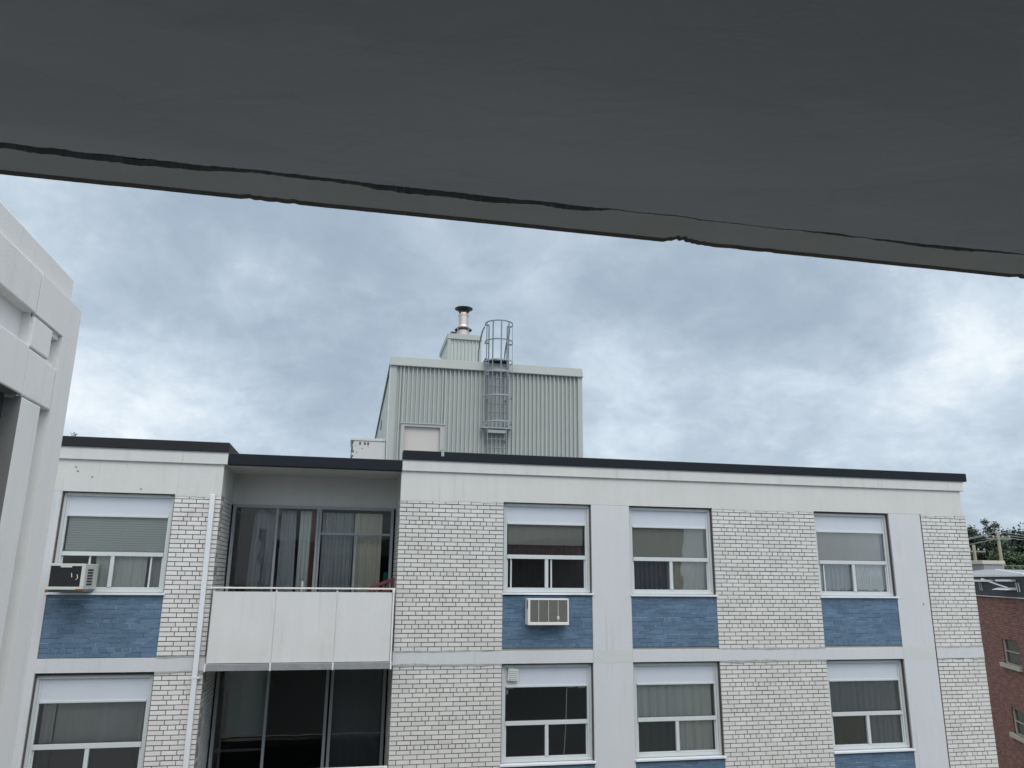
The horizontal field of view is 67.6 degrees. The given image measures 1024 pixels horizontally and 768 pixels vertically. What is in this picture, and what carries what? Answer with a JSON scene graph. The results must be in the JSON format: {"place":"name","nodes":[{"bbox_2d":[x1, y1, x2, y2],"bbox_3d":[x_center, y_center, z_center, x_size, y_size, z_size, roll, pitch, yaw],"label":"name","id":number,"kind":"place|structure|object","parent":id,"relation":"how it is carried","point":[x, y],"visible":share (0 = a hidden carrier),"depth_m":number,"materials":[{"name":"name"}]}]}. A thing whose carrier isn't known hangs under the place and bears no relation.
{"place":"outdoors","nodes":[
{"label":"outdoors","id":0,"kind":"place"},
{"bbox_2d":[0,174,1023,548],"label":"sky","id":1,"kind":"structure","parent":0,"point":[261,327],"materials":[{"name":"grey"}]},
{"bbox_2d":[973,569,1023,767],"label":"brick building","id":2,"kind":"structure","parent":0,"point":[1000,598],"depth_m":33.05,"materials":[{"name":"brick"}]},
{"bbox_2d":[971,560,1004,575],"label":"roof block","id":3,"kind":"structure","parent":2,"relation":"on","point":[984,565],"depth_m":41.06,"materials":[{"name":"paint"}]},
{"bbox_2d":[999,638,1022,671],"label":"window","id":4,"kind":"structure","parent":2,"relation":"in","point":[1011,648],"depth_m":32.36,"materials":[{"name":"plastic"}]},
{"bbox_2d":[1009,708,1023,742],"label":"window","id":5,"kind":"structure","parent":2,"relation":"in","point":[1018,715],"depth_m":32.01,"materials":[{"name":"plastic"}]},
{"label":"ground","id":6,"kind":"structure","parent":0,"visible":0},
{"bbox_2d":[0,201,81,767],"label":"building wing","id":7,"kind":"structure","parent":6,"relation":"on","point":[40,314],"depth_m":5.59,"materials":[{"name":"white paint"}]},
{"bbox_2d":[0,384,21,520],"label":"window","id":8,"kind":"structure","parent":7,"relation":"in","point":[9,407],"depth_m":5.34,"materials":[{"name":"black glass"}]},
{"bbox_2d":[11,436,998,767],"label":"apartment building","id":9,"kind":"structure","parent":6,"relation":"on","point":[765,636],"depth_m":12.81,"materials":[{"name":"white brick"}]},
{"bbox_2d":[35,703,56,767],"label":"curtain","id":10,"kind":"object","parent":9,"relation":"hanging from","point":[46,729],"visible":1,"depth_m":10.90,"materials":[{"name":"grey fabric"}]},
{"bbox_2d":[45,563,98,592],"bbox_3d":[-6.376,2.817,11.108,0.489,0.400,0.616,3,-14,-11],"label":"air conditioner","id":11,"kind":"object","parent":9,"relation":"attached to","point":[64,577],"visible":1,"depth_m":10.85,"materials":[{"name":"metal"}]},
{"bbox_2d":[21,672,153,767],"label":"window","id":12,"kind":"structure","parent":9,"relation":"in","point":[57,688],"depth_m":11.02,"materials":[{"name":"metal"}]},
{"bbox_2d":[49,702,136,767],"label":"roller blind","id":13,"kind":"object","parent":9,"relation":"attached to","point":[95,722],"visible":0.69,"depth_m":11.06,"materials":[{"name":"grey fabric"}]},
{"bbox_2d":[45,491,174,594],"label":"window","id":14,"kind":"structure","parent":9,"relation":"in","point":[84,504],"depth_m":11.65,"materials":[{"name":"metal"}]},
{"bbox_2d":[65,516,167,551],"bbox_3d":[-6.024,2.311,11.671,1.400,0.587,0.030,3,-14,-11],"label":"blind","id":15,"kind":"object","parent":9,"relation":"attached to","point":[97,542],"visible":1,"depth_m":11.67,"materials":[{"name":"fabric"}]},
{"bbox_2d":[96,556,147,586],"bbox_3d":[-5.927,2.844,11.588,0.720,0.520,0.030,3,-14,-11],"label":"curtain","id":16,"kind":"object","parent":9,"relation":"hanging from","point":[129,571],"visible":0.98,"depth_m":11.59,"materials":[{"name":"grey fabric"}]},
{"bbox_2d":[129,702,145,767],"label":"curtain","id":17,"kind":"object","parent":9,"relation":"hanging from","point":[139,722],"visible":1,"depth_m":11.14,"materials":[{"name":"grey fabric"}]},
{"bbox_2d":[147,557,161,586],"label":"curtain","id":18,"kind":"object","parent":9,"relation":"hanging from","point":[155,571],"visible":0.51,"depth_m":11.71,"materials":[{"name":"grey fabric"}]},
{"bbox_2d":[225,671,267,735],"bbox_3d":[-4.356,5.205,12.569,0.580,1.050,0.004,3,-14,-11],"label":"roller blind","id":19,"kind":"object","parent":9,"relation":"attached to","point":[246,703],"visible":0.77,"depth_m":12.56,"materials":[{"name":"grey fabric"}]},
{"bbox_2d":[245,510,276,591],"bbox_3d":[-4.341,3.300,13.048,0.450,2.280,0.070,3,-14,-11],"label":"curtain","id":20,"kind":"object","parent":9,"relation":"hanging from","point":[260,560],"visible":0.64,"depth_m":13.16,"materials":[{"name":"fabric"}]},
{"bbox_2d":[276,510,296,591],"bbox_3d":[-3.891,3.333,13.161,0.300,2.280,0.042,3,-14,-11],"label":"curtain","id":21,"kind":"object","parent":9,"relation":"hanging from","point":[285,569],"visible":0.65,"depth_m":13.26,"materials":[{"name":"grey fabric"}]},
{"bbox_2d":[207,656,389,767],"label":"sliding door","id":22,"kind":"structure","parent":9,"relation":"in","point":[298,712],"depth_m":15.08,"materials":[{"name":"glass"}]},
{"bbox_2d":[295,511,312,591],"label":"curtain","id":23,"kind":"object","parent":9,"relation":"hanging from","point":[304,547],"visible":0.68,"depth_m":13.30,"materials":[{"name":"grey fabric"}]},
{"bbox_2d":[224,504,395,591],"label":"sliding door","id":24,"kind":"structure","parent":9,"relation":"in","point":[243,515],"depth_m":15.18,"materials":[{"name":"metal"}]},
{"bbox_2d":[307,512,316,591],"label":"curtain","id":25,"kind":"object","parent":9,"relation":"attached to","point":[311,552],"visible":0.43,"depth_m":13.33,"materials":[{"name":"grey fabric"}]},
{"bbox_2d":[318,513,353,591],"bbox_3d":[-3.080,3.387,13.301,0.530,2.260,0.065,3,-14,-11],"label":"curtain","id":26,"kind":"object","parent":9,"relation":"hanging from","point":[335,561],"visible":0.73,"depth_m":13.40,"materials":[{"name":"grey fabric"}]},
{"bbox_2d":[329,669,381,767],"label":"roller blind","id":27,"kind":"object","parent":9,"relation":"attached to","point":[355,720],"visible":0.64,"depth_m":12.86,"materials":[{"name":"grey fabric"}]},
{"bbox_2d":[351,513,382,591],"bbox_3d":[-2.565,3.417,13.399,0.480,2.260,0.042,4,-14,-12],"label":"curtain","id":28,"kind":"object","parent":9,"relation":"hanging from","point":[367,561],"visible":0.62,"depth_m":13.52,"materials":[{"name":"beige fabric"}]},
{"bbox_2d":[350,435,385,458],"bbox_3d":[-3.759,2.203,19.778,0.900,1.702,1.090,3,-14,-11],"label":"equipment box","id":29,"kind":"object","parent":9,"relation":"on","point":[368,448],"visible":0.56,"depth_m":19.39,"materials":[{"name":"metal"}]},
{"bbox_2d":[368,578,394,616],"bbox_3d":[-2.140,3.824,12.584,0.479,1.278,0.250,3,-14,-11],"label":"folding chair","id":30,"kind":"object","parent":9,"relation":"on","point":[378,585],"visible":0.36,"depth_m":12.75,"materials":[{"name":"red metal"}]},
{"bbox_2d":[383,572,387,587],"bbox_3d":[-2.219,3.487,13.482,0.138,0.330,0.070,3,-14,-11],"label":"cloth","id":31,"kind":"object","parent":9,"relation":"hanging from","point":[385,576],"visible":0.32,"depth_m":13.46,"materials":[{"name":"teal fabric"}]},
{"bbox_2d":[375,356,582,459],"bbox_3d":[-1.798,2.590,25.443,5.255,3.755,11.428,3,-14,-11],"label":"rooftop plant room","id":32,"kind":"object","parent":9,"relation":"on","point":[438,405],"visible":0.66,"depth_m":20.24,"materials":[{"name":"grey metal"}]},
{"bbox_2d":[439,306,481,361],"bbox_3d":[-1.684,-1.043,24.698,1.085,2.920,2.190,3,-14,-11],"label":"chimney","id":33,"kind":"object","parent":32,"relation":"on","point":[460,344],"visible":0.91,"depth_m":23.71,"materials":[{"name":"grey metal"}]},
{"bbox_2d":[477,319,512,453],"bbox_3d":[-0.451,0.786,20.323,0.820,4.782,1.480,3,-14,-11],"label":"caged ladder","id":34,"kind":"object","parent":32,"relation":"attached to","point":[496,430],"visible":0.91,"depth_m":20.05,"materials":[{"name":"metal"}]},
{"bbox_2d":[507,668,518,680],"bbox_3d":[0.013,4.670,12.290,0.185,0.203,0.068,3,-14,-11],"label":"exhaust vent","id":35,"kind":"object","parent":9,"relation":"attached to","point":[512,674],"visible":1,"depth_m":12.26,"materials":[{"name":"paint"}]},
{"bbox_2d":[507,544,581,587],"bbox_3d":[0.561,3.097,12.964,1.310,0.730,0.047,3,-14,-11],"label":"curtain","id":36,"kind":"object","parent":9,"relation":"hanging from","point":[527,573],"visible":0.74,"depth_m":12.96,"materials":[{"name":"black fabric"}]},
{"bbox_2d":[508,524,582,545],"bbox_3d":[0.574,2.579,13.055,1.310,0.340,0.004,3,-14,-11],"label":"roller blind","id":37,"kind":"object","parent":9,"relation":"attached to","point":[545,535],"visible":1,"depth_m":13.05,"materials":[{"name":"grey fabric"}]},
{"bbox_2d":[506,686,584,693],"bbox_3d":[0.551,4.957,12.397,1.330,0.116,0.001,3,-14,-11],"label":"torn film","id":38,"kind":"object","parent":9,"relation":"attached to","point":[568,687],"visible":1,"depth_m":12.49,"materials":[{"name":"plastic"}]},
{"bbox_2d":[525,598,568,624],"bbox_3d":[0.556,3.728,12.540,0.681,0.410,0.361,3,-14,-11],"label":"air conditioner","id":39,"kind":"object","parent":9,"relation":"attached to","point":[546,611],"visible":0.98,"depth_m":12.38,"materials":[{"name":"metal"}]},
{"bbox_2d":[502,502,593,595],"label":"window","id":40,"kind":"structure","parent":9,"relation":"in","point":[514,513],"depth_m":12.96,"materials":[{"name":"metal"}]},
{"bbox_2d":[500,663,596,766],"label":"window","id":41,"kind":"structure","parent":9,"relation":"in","point":[533,712],"depth_m":13.65,"materials":[{"name":"metal"}]},
{"bbox_2d":[563,687,566,753],"bbox_3d":[0.862,5.431,12.372,0.071,1.021,0.014,3,-14,-11],"label":"cord","id":42,"kind":"object","parent":9,"relation":"hanging from","point":[565,718],"visible":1,"depth_m":12.38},
{"bbox_2d":[634,561,665,589],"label":"curtain","id":43,"kind":"object","parent":9,"relation":"hanging from","point":[650,575],"visible":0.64,"depth_m":13.30,"materials":[{"name":"grey fabric"}]},
{"bbox_2d":[632,528,703,557],"bbox_3d":[2.746,2.803,13.467,1.330,0.530,0.004,3,-14,-11],"label":"roller blind","id":44,"kind":"object","parent":9,"relation":"attached to","point":[658,542],"visible":1,"depth_m":13.47,"materials":[{"name":"grey fabric"}]},
{"bbox_2d":[629,506,717,596],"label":"window","id":45,"kind":"structure","parent":9,"relation":"in","point":[639,517],"depth_m":13.41,"materials":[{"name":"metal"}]},
{"bbox_2d":[636,684,712,751],"bbox_3d":[2.718,5.561,12.772,1.330,1.100,0.069,3,-14,-11],"label":"curtain","id":46,"kind":"object","parent":9,"relation":"hanging from","point":[675,700],"visible":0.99,"depth_m":12.77,"materials":[{"name":"white fabric"}]},
{"bbox_2d":[633,661,726,761],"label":"window","id":47,"kind":"structure","parent":9,"relation":"in","point":[698,672],"depth_m":12.77,"materials":[{"name":"metal"}]},
{"bbox_2d":[666,561,704,589],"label":"curtain","id":48,"kind":"object","parent":9,"relation":"hanging from","point":[688,575],"visible":0.74,"depth_m":13.42,"materials":[{"name":"white fabric"}]},
{"bbox_2d":[820,564,850,590],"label":"curtain","id":49,"kind":"object","parent":9,"relation":"hanging from","point":[837,577],"visible":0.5,"depth_m":14.01,"materials":[{"name":"white fabric"}]},
{"bbox_2d":[816,532,880,560],"bbox_3d":[6.221,3.014,14.163,1.330,0.530,0.004,3,-14,-11],"label":"roller blind","id":50,"kind":"object","parent":9,"relation":"attached to","point":[849,546],"visible":1,"depth_m":14.16,"materials":[{"name":"grey fabric"}]},
{"bbox_2d":[814,512,898,597],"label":"window","id":51,"kind":"structure","parent":9,"relation":"in","point":[824,522],"depth_m":14.11,"materials":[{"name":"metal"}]},
{"bbox_2d":[829,680,900,744],"bbox_3d":[6.192,5.772,13.469,1.330,1.100,0.049,3,-14,-11],"label":"curtain","id":52,"kind":"object","parent":9,"relation":"hanging from","point":[861,695],"visible":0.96,"depth_m":13.47,"materials":[{"name":"grey curtain fabric"}]},
{"bbox_2d":[850,565,883,590],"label":"curtain","id":53,"kind":"object","parent":9,"relation":"hanging from","point":[869,577],"visible":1,"depth_m":14.10,"materials":[{"name":"white fabric"}]},
{"bbox_2d":[826,659,915,753],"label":"window","id":54,"kind":"structure","parent":9,"relation":"in","point":[857,669],"depth_m":13.47,"materials":[{"name":"metal"}]},
{"bbox_2d":[969,545,985,560],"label":"utility pole","id":55,"kind":"object","parent":6,"relation":"on","point":[974,551],"visible":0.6,"depth_m":51.76,"materials":[{"name":"brown wood"}]},
{"bbox_2d":[973,529,1003,557],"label":"tree","id":56,"kind":"object","parent":6,"relation":"on","point":[983,539],"depth_m":87.13,"materials":[{"name":"green plant"}]},
{"bbox_2d":[967,525,1016,560],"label":"tree","id":57,"kind":"object","parent":6,"relation":"on","point":[990,545],"visible":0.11,"depth_m":78.75,"materials":[{"name":"green plant"}]},
{"bbox_2d":[980,517,1006,559],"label":"tree","id":58,"kind":"object","parent":6,"relation":"on","point":[992,528],"visible":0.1,"depth_m":81.86,"materials":[{"name":"green plant"}]},
{"bbox_2d":[986,532,1010,568],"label":"utility pole","id":59,"kind":"object","parent":6,"relation":"on","point":[998,538],"visible":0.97,"depth_m":51.72,"materials":[{"name":"brown wood"}]},
{"bbox_2d":[986,548,1023,569],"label":"tree","id":60,"kind":"object","parent":6,"relation":"on","point":[1011,559],"visible":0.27,"depth_m":64.63,"materials":[{"name":"green plant"}]},
{"bbox_2d":[997,527,1018,546],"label":"tree","id":61,"kind":"object","parent":6,"relation":"on","point":[1003,534],"visible":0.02,"depth_m":90.86,"materials":[{"name":"green plant"}]},
{"bbox_2d":[1003,521,1023,567],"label":"tree","id":62,"kind":"object","parent":6,"relation":"on","point":[1020,544],"visible":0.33,"depth_m":81.30,"materials":[{"name":"green plant"}]},
{"bbox_3d":[4.971,3.171,-1.125,14.333,12.600,0.330,3,-14,-11],"label":"rear wall","id":63,"kind":"object","parent":6,"relation":"on","visible":0},
{"bbox_2d":[0,0,1023,278],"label":"overhead balcony slab","id":64,"kind":"structure","parent":63,"relation":"attached to","point":[886,132],"depth_m":1.53,"materials":[{"name":"paint"}]}
]}

